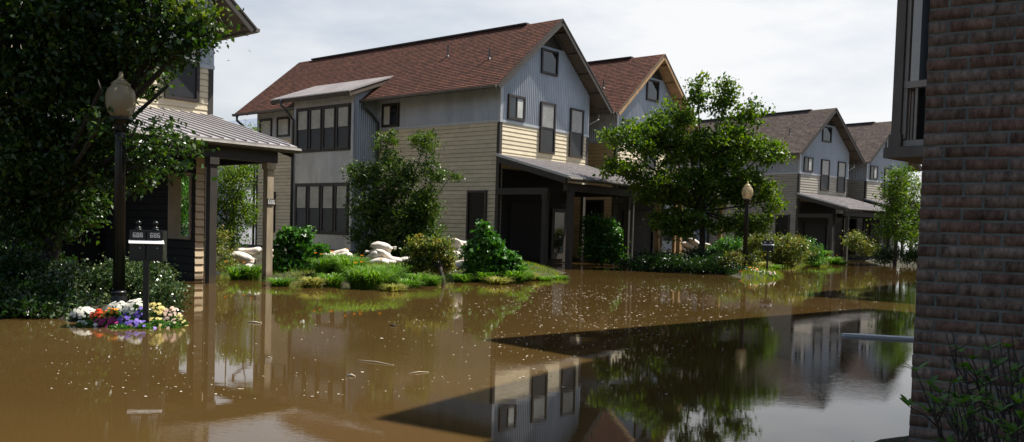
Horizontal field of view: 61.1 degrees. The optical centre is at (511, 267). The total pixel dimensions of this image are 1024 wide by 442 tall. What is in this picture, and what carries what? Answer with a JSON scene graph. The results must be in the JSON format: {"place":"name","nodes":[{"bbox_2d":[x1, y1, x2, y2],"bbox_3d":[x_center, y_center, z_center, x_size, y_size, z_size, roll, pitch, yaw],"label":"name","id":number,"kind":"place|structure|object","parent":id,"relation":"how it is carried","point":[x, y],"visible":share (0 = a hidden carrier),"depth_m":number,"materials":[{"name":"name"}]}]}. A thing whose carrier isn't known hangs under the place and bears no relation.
{"place":"outdoors","nodes":[
{"label":"outdoors","id":0,"kind":"place"},
{"bbox_2d":[0,235,917,441],"bbox_3d":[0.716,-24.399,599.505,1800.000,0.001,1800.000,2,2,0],"label":"flood water","id":1,"kind":"structure","parent":0,"point":[739,387],"depth_m":9.00,"materials":[{"name":"liquid"}]},
{"bbox_2d":[44,285,878,398],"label":"floating petals","id":2,"kind":"object","parent":1,"relation":"on","point":[504,334],"visible":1,"depth_m":11.82,"materials":[{"name":"beige"}]},
{"bbox_2d":[841,333,913,340],"bbox_3d":[5.340,1.024,12.593,1.046,0.085,0.240,2,3,18],"label":"floating board","id":3,"kind":"object","parent":1,"relation":"on","point":[911,338],"visible":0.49,"depth_m":12.54,"materials":[{"name":"grey wood"}]},
{"bbox_2d":[47,244,916,441],"bbox_3d":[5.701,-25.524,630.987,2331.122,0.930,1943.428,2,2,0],"label":"ground","id":4,"kind":"structure","parent":0,"point":[897,439],"depth_m":24.00,"materials":[{"name":"plant"}]},
{"bbox_2d":[0,240,88,317],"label":"dark hedge","id":5,"kind":"object","parent":4,"relation":"on","point":[20,290],"visible":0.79,"depth_m":12.57,"materials":[{"name":"green plant"}]},
{"bbox_2d":[69,306,94,318],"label":"pansy clump","id":6,"kind":"object","parent":4,"relation":"on","point":[80,312],"visible":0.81,"depth_m":11.69,"materials":[{"name":"white plant"}]},
{"bbox_2d":[75,319,100,326],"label":"pansy clump","id":7,"kind":"object","parent":4,"relation":"on","point":[88,322],"visible":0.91,"depth_m":11.26,"materials":[{"name":"green plant"}]},
{"bbox_2d":[89,309,106,319],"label":"pansy clump","id":8,"kind":"object","parent":4,"relation":"on","point":[96,314],"visible":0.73,"depth_m":11.57,"materials":[{"name":"red plant"}]},
{"bbox_2d":[93,318,111,325],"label":"pansy clump","id":9,"kind":"object","parent":4,"relation":"on","point":[104,321],"visible":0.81,"depth_m":11.30,"materials":[{"name":"purple plant"}]},
{"bbox_2d":[10,252,202,318],"bbox_3d":[-6.494,0.225,13.457,2.591,1.034,3.505,0,3,-38],"label":"hedge bush","id":10,"kind":"object","parent":4,"relation":"on","point":[164,289],"visible":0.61,"depth_m":13.17,"materials":[{"name":"green plant"}]},
{"bbox_2d":[102,307,121,318],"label":"pansy clump","id":11,"kind":"object","parent":4,"relation":"on","point":[111,312],"visible":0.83,"depth_m":11.54,"materials":[{"name":"orange plant"}]},
{"bbox_2d":[105,301,126,312],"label":"pansy clump","id":12,"kind":"object","parent":4,"relation":"on","point":[119,305],"visible":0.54,"depth_m":11.95,"materials":[{"name":"white plant"}]},
{"bbox_2d":[105,322,133,328],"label":"pansy clump","id":13,"kind":"object","parent":4,"relation":"on","point":[118,326],"visible":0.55,"depth_m":11.11,"materials":[{"name":"green plant"}]},
{"bbox_2d":[105,71,135,303],"bbox_3d":[-5.687,-0.999,12.576,0.414,3.660,0.414,2,2,0],"label":"street lamp","id":14,"kind":"object","parent":4,"relation":"on","point":[120,97],"visible":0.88,"depth_m":12.51,"materials":[{"name":"black metal"}]},
{"bbox_2d":[0,0,250,266],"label":"street tree","id":15,"kind":"object","parent":4,"relation":"on","point":[59,59],"visible":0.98,"depth_m":13.12,"materials":[{"name":"green plant"}]},
{"bbox_2d":[117,313,142,326],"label":"pansy clump","id":16,"kind":"object","parent":4,"relation":"on","point":[126,320],"visible":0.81,"depth_m":11.27,"materials":[{"name":"purple plant"}]},
{"bbox_2d":[121,298,150,315],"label":"pansy clump","id":17,"kind":"object","parent":4,"relation":"on","point":[129,309],"visible":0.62,"depth_m":11.85,"materials":[{"name":"white plant"}]},
{"bbox_2d":[132,320,155,328],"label":"pansy clump","id":18,"kind":"object","parent":4,"relation":"on","point":[143,325],"visible":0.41,"depth_m":11.16,"materials":[{"name":"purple plant"}]},
{"bbox_2d":[128,220,166,322],"bbox_3d":[-4.814,0.232,11.481,0.450,1.708,0.470,1,3,-14],"label":"mailbox pair","id":19,"kind":"object","parent":4,"relation":"on","point":[146,247],"visible":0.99,"depth_m":11.33,"materials":[{"name":"black metal"}]},
{"bbox_2d":[0,0,301,283],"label":"townhouse","id":20,"kind":"structure","parent":4,"relation":"on","point":[190,102],"depth_m":20.98,"materials":[{"name":"paint"}]},
{"bbox_2d":[6,189,98,265],"bbox_3d":[-11.531,-1.229,21.834,0.061,2.400,2.200,4,3,40],"label":"garage door","id":21,"kind":"structure","parent":20,"relation":"in","point":[90,250],"depth_m":22.40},
{"bbox_2d":[164,26,199,102],"bbox_3d":[-9.246,-5.795,24.316,0.105,2.180,1.030,4,3,40],"label":"window","id":22,"kind":"structure","parent":20,"relation":"in","point":[190,92],"depth_m":24.43,"materials":[{"name":"black glass"}]},
{"bbox_2d":[149,302,167,321],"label":"pansy clump","id":23,"kind":"object","parent":4,"relation":"on","point":[155,312],"visible":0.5,"depth_m":11.68,"materials":[{"name":"yellow plant"}]},
{"bbox_2d":[149,317,169,326],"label":"pansy clump","id":24,"kind":"object","parent":4,"relation":"on","point":[158,323],"visible":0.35,"depth_m":11.40,"materials":[{"name":"yellow plant"}]},
{"bbox_2d":[158,306,181,321],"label":"pansy clump","id":25,"kind":"object","parent":4,"relation":"on","point":[170,314],"visible":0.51,"depth_m":11.68,"materials":[{"name":"pink plant"}]},
{"bbox_2d":[161,317,182,328],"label":"pansy clump","id":26,"kind":"object","parent":4,"relation":"on","point":[170,323],"visible":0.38,"depth_m":11.31,"materials":[{"name":"green plant"}]},
{"bbox_2d":[174,314,187,325],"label":"pansy clump","id":27,"kind":"object","parent":4,"relation":"on","point":[183,321],"visible":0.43,"depth_m":11.61,"materials":[{"name":"yellow plant"}]},
{"bbox_2d":[181,176,188,235],"bbox_3d":[-10.361,-1.429,26.997,2.485,3.113,1.974,2,2,0],"label":"tree","id":28,"kind":"object","parent":4,"relation":"on","point":[185,217],"visible":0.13,"depth_m":26.83,"materials":[{"name":"green plant"}]},
{"bbox_2d":[181,118,256,237],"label":"distant house","id":29,"kind":"structure","parent":4,"relation":"on","point":[250,121],"depth_m":79.27,"materials":[{"name":"grey paint"}]},
{"bbox_2d":[181,120,266,252],"bbox_3d":[-10.321,-2.847,30.564,3.845,5.082,3.619,2,2,0],"label":"garden tree","id":30,"kind":"object","parent":4,"relation":"on","point":[233,222],"visible":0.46,"depth_m":29.78,"materials":[{"name":"green plant"}]},
{"bbox_2d":[204,225,248,273],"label":"nandina bush","id":31,"kind":"object","parent":4,"relation":"on","point":[224,257],"visible":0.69,"depth_m":23.98,"materials":[{"name":"green plant"}]},
{"bbox_2d":[224,261,253,279],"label":"daylily clump","id":32,"kind":"object","parent":4,"relation":"on","point":[234,273],"visible":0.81,"depth_m":21.22,"materials":[{"name":"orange plant"}]},
{"bbox_2d":[235,262,255,267],"bbox_3d":[-7.717,-0.030,25.237,0.823,0.300,0.455,1,2,-6],"label":"sandbag","id":33,"kind":"object","parent":4,"relation":"on","point":[247,264],"visible":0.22,"depth_m":25.05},
{"bbox_3d":[-7.912,-0.146,25.336,0.857,0.286,0.456,2,2,8],"label":"sandbag","id":34,"kind":"object","parent":33,"relation":"on","visible":0},
{"bbox_2d":[229,251,258,261],"bbox_3d":[-7.802,-0.304,25.232,0.862,0.310,0.486,7,1,-12],"label":"sandbag","id":35,"kind":"object","parent":34,"relation":"on","point":[244,257],"visible":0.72,"depth_m":25.04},
{"bbox_2d":[234,247,260,254],"bbox_3d":[-7.791,-0.475,25.525,0.879,0.266,0.504,-7,0,14],"label":"sandbag","id":36,"kind":"object","parent":35,"relation":"on","point":[254,251],"visible":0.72,"depth_m":25.31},
{"bbox_2d":[236,259,261,279],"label":"daylily clump","id":37,"kind":"object","parent":4,"relation":"on","point":[255,271],"visible":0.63,"depth_m":21.38,"materials":[{"name":"green plant"}]},
{"bbox_2d":[263,277,297,285],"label":"daylily clump","id":38,"kind":"object","parent":4,"relation":"on","point":[277,282],"visible":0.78,"depth_m":19.39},
{"bbox_2d":[272,225,330,272],"bbox_3d":[-5.584,-0.393,22.673,1.813,1.455,1.302,2,2,0],"label":"rose bush","id":39,"kind":"object","parent":4,"relation":"on","point":[298,245],"visible":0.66,"depth_m":22.41,"materials":[{"name":"green plant"}]},
{"bbox_2d":[294,276,327,287],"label":"daylily clump","id":40,"kind":"object","parent":4,"relation":"on","point":[309,282],"visible":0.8,"depth_m":19.28,"materials":[{"name":"yellow plant"}]},
{"bbox_2d":[304,252,334,274],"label":"daylily clump","id":41,"kind":"object","parent":4,"relation":"on","point":[321,266],"visible":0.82,"depth_m":21.24,"materials":[{"name":"green plant"}]},
{"bbox_2d":[313,272,347,286],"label":"daylily clump","id":42,"kind":"object","parent":4,"relation":"on","point":[334,280],"visible":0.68,"depth_m":19.77,"materials":[{"name":"plant"}]},
{"bbox_2d":[320,248,356,273],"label":"daylily clump","id":43,"kind":"object","parent":4,"relation":"on","point":[331,255],"visible":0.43,"depth_m":21.37,"materials":[{"name":"green plant"}]},
{"bbox_2d":[330,255,374,278],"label":"daylily clump","id":44,"kind":"object","parent":4,"relation":"on","point":[348,262],"visible":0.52,"depth_m":20.71,"materials":[{"name":"green plant"}]},
{"bbox_2d":[338,261,385,288],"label":"daylily clump","id":45,"kind":"object","parent":4,"relation":"on","point":[353,283],"visible":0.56,"depth_m":19.44,"materials":[{"name":"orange plant"}]},
{"bbox_2d":[365,251,381,260],"bbox_3d":[-4.184,-0.278,25.949,0.829,0.255,0.459,-30,-19,28],"label":"sandbag","id":46,"kind":"object","parent":4,"relation":"on","point":[373,254],"visible":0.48,"depth_m":25.67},
{"bbox_3d":[-4.030,-0.475,26.117,0.775,0.259,0.413,0,2,8],"label":"sandbag","id":47,"kind":"object","parent":46,"relation":"on","visible":0},
{"bbox_2d":[370,241,396,250],"bbox_3d":[-3.854,-0.639,26.010,0.780,0.280,0.440,4,2,-9],"label":"sandbag","id":48,"kind":"object","parent":47,"relation":"on","point":[383,246],"visible":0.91,"depth_m":25.83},
{"bbox_2d":[349,268,403,288],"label":"daylily clump","id":49,"kind":"object","parent":4,"relation":"on","point":[375,280],"visible":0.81,"depth_m":19.26,"materials":[{"name":"plant"}]},
{"bbox_2d":[366,258,410,286],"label":"daylily clump","id":50,"kind":"object","parent":4,"relation":"on","point":[396,279],"visible":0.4,"depth_m":20.41,"materials":[{"name":"green plant"}]},
{"bbox_2d":[220,256,564,285],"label":"bank grass","id":51,"kind":"structure","parent":4,"relation":"on","point":[540,268],"depth_m":24.18,"materials":[{"name":"plant"}]},
{"bbox_2d":[379,283,410,291],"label":"daylily clump","id":52,"kind":"object","parent":4,"relation":"on","point":[399,287],"visible":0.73,"depth_m":18.91,"materials":[{"name":"green plant"}]},
{"bbox_2d":[389,263,417,279],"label":"daylily clump","id":53,"kind":"object","parent":4,"relation":"on","point":[408,270],"visible":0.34,"depth_m":21.89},
{"bbox_2d":[340,128,467,257],"bbox_3d":[-3.918,-2.509,30.964,4.719,4.965,2.805,2,2,0],"label":"tall shrub","id":54,"kind":"object","parent":4,"relation":"on","point":[414,215],"visible":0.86,"depth_m":30.71,"materials":[{"name":"green plant"}]},
{"bbox_2d":[397,277,430,287],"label":"daylily clump","id":55,"kind":"object","parent":4,"relation":"on","point":[416,283],"visible":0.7,"depth_m":20.04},
{"bbox_2d":[405,273,432,284],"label":"daylily clump","id":56,"kind":"object","parent":4,"relation":"on","point":[412,276],"visible":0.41,"depth_m":21.08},
{"bbox_2d":[409,275,448,285],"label":"daylily clump","id":57,"kind":"object","parent":4,"relation":"on","point":[432,281],"visible":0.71,"depth_m":21.02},
{"bbox_2d":[399,233,460,283],"bbox_3d":[-2.087,0.017,22.239,1.652,1.816,1.231,2,2,0],"label":"flowering bush","id":58,"kind":"object","parent":4,"relation":"on","point":[430,254],"visible":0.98,"depth_m":22.06,"materials":[{"name":"green plant"}]},
{"bbox_2d":[232,19,648,267],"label":"townhouse","id":59,"kind":"structure","parent":4,"relation":"on","point":[508,110],"depth_m":38.24,"materials":[{"name":"paint"}]},
{"bbox_2d":[259,118,271,136],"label":"window","id":60,"kind":"structure","parent":59,"relation":"in","point":[266,130],"depth_m":45.54,"materials":[{"name":"grey glass"}]},
{"bbox_2d":[276,116,289,136],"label":"window","id":61,"kind":"structure","parent":59,"relation":"in","point":[282,123],"depth_m":44.58,"materials":[{"name":"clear glass"}]},
{"bbox_2d":[381,103,399,127],"bbox_3d":[-5.517,-6.925,39.388,1.100,1.060,0.105,4,3,40],"label":"window","id":62,"kind":"structure","parent":59,"relation":"in","point":[391,111],"depth_m":39.34,"materials":[{"name":"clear glass"}]},
{"bbox_2d":[465,190,487,240],"bbox_3d":[-1.487,-1.884,36.108,1.080,2.670,0.105,4,3,40],"label":"side door","id":63,"kind":"structure","parent":59,"relation":"in","point":[476,202],"depth_m":36.16,"materials":[{"name":"black"}]},
{"bbox_2d":[507,94,525,121],"bbox_3d":[0.191,-6.624,35.941,0.105,1.010,1.090,4,3,40],"label":"window","id":64,"kind":"structure","parent":59,"relation":"in","point":[516,105],"depth_m":35.90,"materials":[{"name":"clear glass"}]},
{"bbox_2d":[509,203,541,259],"bbox_3d":[0.628,-1.515,36.757,0.061,2.400,2.200,4,3,40],"label":"garage door","id":65,"kind":"structure","parent":59,"relation":"in","point":[525,219],"depth_m":36.67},
{"bbox_2d":[539,101,556,154],"bbox_3d":[1.539,-6.050,37.600,0.105,2.180,1.050,4,3,40],"label":"window","id":66,"kind":"structure","parent":59,"relation":"in","point":[547,119],"depth_m":37.57,"materials":[{"name":"grey glass"}]},
{"bbox_2d":[541,47,558,76],"bbox_3d":[1.626,-8.877,37.482,0.105,1.060,1.160,4,3,40],"label":"window","id":67,"kind":"structure","parent":59,"relation":"in","point":[549,58],"depth_m":37.47,"materials":[{"name":"grey glass"}]},
{"bbox_2d":[550,209,565,258],"bbox_3d":[2.055,-1.495,38.436,0.080,2.200,1.000,4,3,40],"label":"door","id":68,"kind":"structure","parent":59,"relation":"in","point":[558,216],"depth_m":38.36,"materials":[{"name":"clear glass"}]},
{"bbox_2d":[568,108,584,158],"bbox_3d":[2.912,-6.081,39.242,0.105,2.180,1.030,4,3,40],"label":"window","id":69,"kind":"structure","parent":59,"relation":"in","point":[576,122],"depth_m":39.22,"materials":[{"name":"grey glass"}]},
{"bbox_2d":[447,272,478,282],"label":"daylily clump","id":70,"kind":"object","parent":4,"relation":"on","point":[462,278],"visible":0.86,"depth_m":22.73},
{"bbox_2d":[470,271,499,281],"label":"daylily clump","id":71,"kind":"object","parent":4,"relation":"on","point":[482,276],"visible":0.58,"depth_m":23.05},
{"bbox_2d":[457,219,533,279],"bbox_3d":[-0.438,-0.327,23.550,2.068,1.987,1.203,2,2,0],"label":"conical bush","id":72,"kind":"object","parent":4,"relation":"on","point":[485,251],"visible":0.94,"depth_m":23.36,"materials":[{"name":"green plant"}]},
{"bbox_2d":[480,276,515,284],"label":"daylily clump","id":73,"kind":"object","parent":4,"relation":"on","point":[495,280],"visible":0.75,"depth_m":22.29,"materials":[{"name":"yellow plant"}]},
{"bbox_2d":[499,270,533,282],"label":"daylily clump","id":74,"kind":"object","parent":4,"relation":"on","point":[520,277],"visible":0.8,"depth_m":23.07,"materials":[{"name":"plant"}]},
{"bbox_2d":[575,209,623,264],"bbox_3d":[3.812,-0.998,37.584,2.288,3.093,1.964,2,2,0],"label":"rounded shrub","id":75,"kind":"object","parent":4,"relation":"on","point":[595,226],"visible":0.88,"depth_m":37.33,"materials":[{"name":"green plant"}]},
{"bbox_2d":[602,232,628,265],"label":"rounded shrub","id":76,"kind":"object","parent":4,"relation":"on","point":[616,253],"visible":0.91,"depth_m":36.74,"materials":[{"name":"green plant"}]},
{"bbox_2d":[572,54,727,261],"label":"townhouse","id":77,"kind":"structure","parent":4,"relation":"on","point":[635,87],"depth_m":43.29,"materials":[{"name":"beige wood"}]},
{"bbox_2d":[584,200,603,246],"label":"side door","id":78,"kind":"structure","parent":77,"relation":"in","point":[590,205],"depth_m":42.65,"materials":[{"name":"black"}]},
{"bbox_2d":[622,210,647,258],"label":"garage door","id":79,"kind":"structure","parent":77,"relation":"in","point":[639,234],"depth_m":43.56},
{"bbox_2d":[646,79,659,102],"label":"window","id":80,"kind":"structure","parent":77,"relation":"in","point":[652,86],"depth_m":44.06,"materials":[{"name":"grey glass"}]},
{"bbox_2d":[652,216,663,252],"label":"door","id":81,"kind":"structure","parent":77,"relation":"in","point":[653,233],"depth_m":44.93,"materials":[{"name":"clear glass"}]},
{"bbox_2d":[614,244,745,274],"bbox_3d":[6.264,-0.231,33.141,5.088,1.470,3.925,2,2,0],"label":"dark hedge","id":82,"kind":"object","parent":4,"relation":"on","point":[701,261],"visible":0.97,"depth_m":32.51,"materials":[{"name":"green plant"}]},
{"bbox_2d":[592,70,796,252],"bbox_3d":[7.109,-3.890,34.978,8.189,8.047,4.056,1,2,-5],"label":"street tree","id":83,"kind":"object","parent":4,"relation":"on","point":[701,185],"visible":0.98,"depth_m":34.39,"materials":[{"name":"green plant"}]},
{"bbox_2d":[705,233,742,254],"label":"rounded shrub","id":84,"kind":"object","parent":4,"relation":"on","point":[726,243],"visible":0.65,"depth_m":37.79,"materials":[{"name":"green plant"}]},
{"bbox_2d":[714,249,763,273],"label":"flowering bush","id":85,"kind":"object","parent":4,"relation":"on","point":[735,256],"visible":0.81,"depth_m":32.21,"materials":[{"name":"green plant"}]},
{"bbox_2d":[741,181,752,269],"bbox_3d":[8.697,-1.385,32.259,0.414,3.660,0.414,2,2,0],"label":"street lamp","id":86,"kind":"object","parent":4,"relation":"on","point":[747,191],"visible":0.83,"depth_m":32.18,"materials":[{"name":"black metal"}]},
{"bbox_2d":[736,231,777,261],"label":"flowering bush","id":87,"kind":"object","parent":4,"relation":"on","point":[754,242],"visible":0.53,"depth_m":40.64,"materials":[{"name":"green plant"}]},
{"bbox_2d":[762,237,773,270],"bbox_3d":[9.765,-0.312,33.100,0.450,1.708,0.470,3,3,20],"label":"mailbox pair","id":88,"kind":"object","parent":4,"relation":"on","point":[767,246],"visible":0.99,"depth_m":32.95,"materials":[{"name":"black metal"}]},
{"bbox_2d":[663,108,887,261],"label":"townhouse","id":89,"kind":"structure","parent":4,"relation":"on","point":[825,151],"depth_m":59.96,"materials":[{"name":"paint"}]},
{"bbox_2d":[775,215,789,242],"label":"side door","id":90,"kind":"structure","parent":89,"relation":"in","point":[783,225],"depth_m":59.42,"materials":[{"name":"black"}]},
{"bbox_2d":[803,156,813,171],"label":"window","id":91,"kind":"structure","parent":89,"relation":"in","point":[808,164],"depth_m":58.96,"materials":[{"name":"grey glass"}]},
{"bbox_2d":[803,222,822,247],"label":"garage door","id":92,"kind":"structure","parent":89,"relation":"in","point":[812,229],"depth_m":59.71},
{"bbox_2d":[820,159,829,190],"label":"window","id":93,"kind":"structure","parent":89,"relation":"in","point":[825,164],"depth_m":60.34,"materials":[{"name":"grey glass"}]},
{"bbox_2d":[822,126,831,142],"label":"window","id":94,"kind":"structure","parent":89,"relation":"in","point":[827,131],"depth_m":60.27,"materials":[{"name":"grey glass"}]},
{"bbox_2d":[825,225,834,256],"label":"door","id":95,"kind":"structure","parent":89,"relation":"in","point":[833,234],"depth_m":61.20,"materials":[{"name":"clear glass"}]},
{"bbox_2d":[836,161,846,192],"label":"window","id":96,"kind":"structure","parent":89,"relation":"in","point":[841,169],"depth_m":61.73,"materials":[{"name":"grey glass"}]},
{"bbox_2d":[753,231,820,268],"bbox_3d":[12.668,-0.770,40.092,3.172,1.977,2.118,2,2,0],"label":"flowering bush","id":97,"kind":"object","parent":4,"relation":"on","point":[788,250],"visible":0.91,"depth_m":39.71,"materials":[{"name":"green plant"}]},
{"bbox_2d":[741,257,832,279],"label":"bank grass","id":98,"kind":"structure","parent":4,"relation":"on","point":[773,270],"depth_m":30.98,"materials":[{"name":"plant"}]},
{"bbox_2d":[799,235,828,266],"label":"rounded shrub","id":99,"kind":"object","parent":4,"relation":"on","point":[817,258],"visible":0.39,"depth_m":42.78,"materials":[{"name":"green plant"}]},
{"bbox_2d":[825,256,844,263],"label":"daylily clump","id":100,"kind":"object","parent":4,"relation":"on","point":[833,260],"visible":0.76,"depth_m":49.73,"materials":[{"name":"green plant"}]},
{"bbox_2d":[839,229,885,263],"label":"porch shrub","id":101,"kind":"object","parent":4,"relation":"on","point":[853,240],"visible":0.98,"depth_m":51.72,"materials":[{"name":"green plant"}]},
{"bbox_2d":[834,121,921,256],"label":"townhouse","id":102,"kind":"structure","parent":4,"relation":"on","point":[871,142],"depth_m":64.70,"materials":[{"name":"paint"}]},
{"bbox_2d":[848,219,856,254],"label":"side door","id":103,"kind":"structure","parent":102,"relation":"in","point":[852,222],"depth_m":64.63,"materials":[{"name":"black"}]},
{"bbox_2d":[869,165,878,179],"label":"window","id":104,"kind":"structure","parent":102,"relation":"in","point":[873,169],"depth_m":64.36,"materials":[{"name":"grey glass"}]},
{"bbox_2d":[869,225,884,256],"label":"garage door","id":105,"kind":"structure","parent":102,"relation":"in","point":[871,227],"depth_m":64.66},
{"bbox_2d":[863,161,921,265],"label":"street tree","id":106,"kind":"object","parent":4,"relation":"on","point":[896,229],"visible":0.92,"depth_m":49.83,"materials":[{"name":"green plant"}]},
{"bbox_2d":[870,244,917,265],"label":"dark hedge","id":107,"kind":"object","parent":4,"relation":"on","point":[911,256],"visible":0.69,"depth_m":50.78,"materials":[{"name":"green plant"}]},
{"bbox_2d":[899,329,1023,441],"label":"azalea shrub","id":108,"kind":"object","parent":4,"relation":"on","point":[970,425],"visible":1,"depth_m":2.67,"materials":[{"name":"green plant"}]},
{"bbox_2d":[909,0,1023,441],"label":"brick building","id":109,"kind":"structure","parent":4,"relation":"on","point":[970,272],"depth_m":4.67,"materials":[{"name":"brick"}]},
{"bbox_2d":[883,0,929,164],"bbox_3d":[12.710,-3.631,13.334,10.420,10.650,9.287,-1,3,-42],"label":"bay window","id":110,"kind":"structure","parent":109,"relation":"attached to","point":[905,140],"depth_m":13.27,"materials":[{"name":"grey paint"}]},
{"bbox_2d":[913,0,929,139],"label":"window","id":111,"kind":"structure","parent":110,"relation":"in","point":[926,3],"depth_m":13.56,"materials":[{"name":"black glass"}]},
{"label":"sandbag","id":112,"kind":"object","parent":4,"relation":"on","visible":0},
{"bbox_2d":[374,248,391,258],"bbox_3d":[-3.804,-0.327,26.058,0.500,0.330,0.905,25,-11,44],"label":"sandbag","id":113,"kind":"object","parent":112,"relation":"on","point":[384,254],"visible":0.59,"depth_m":25.73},
{"bbox_2d":[213,0,921,242],"label":"sky","id":114,"kind":"structure","parent":0,"point":[793,55],"materials":[{"name":"white"}]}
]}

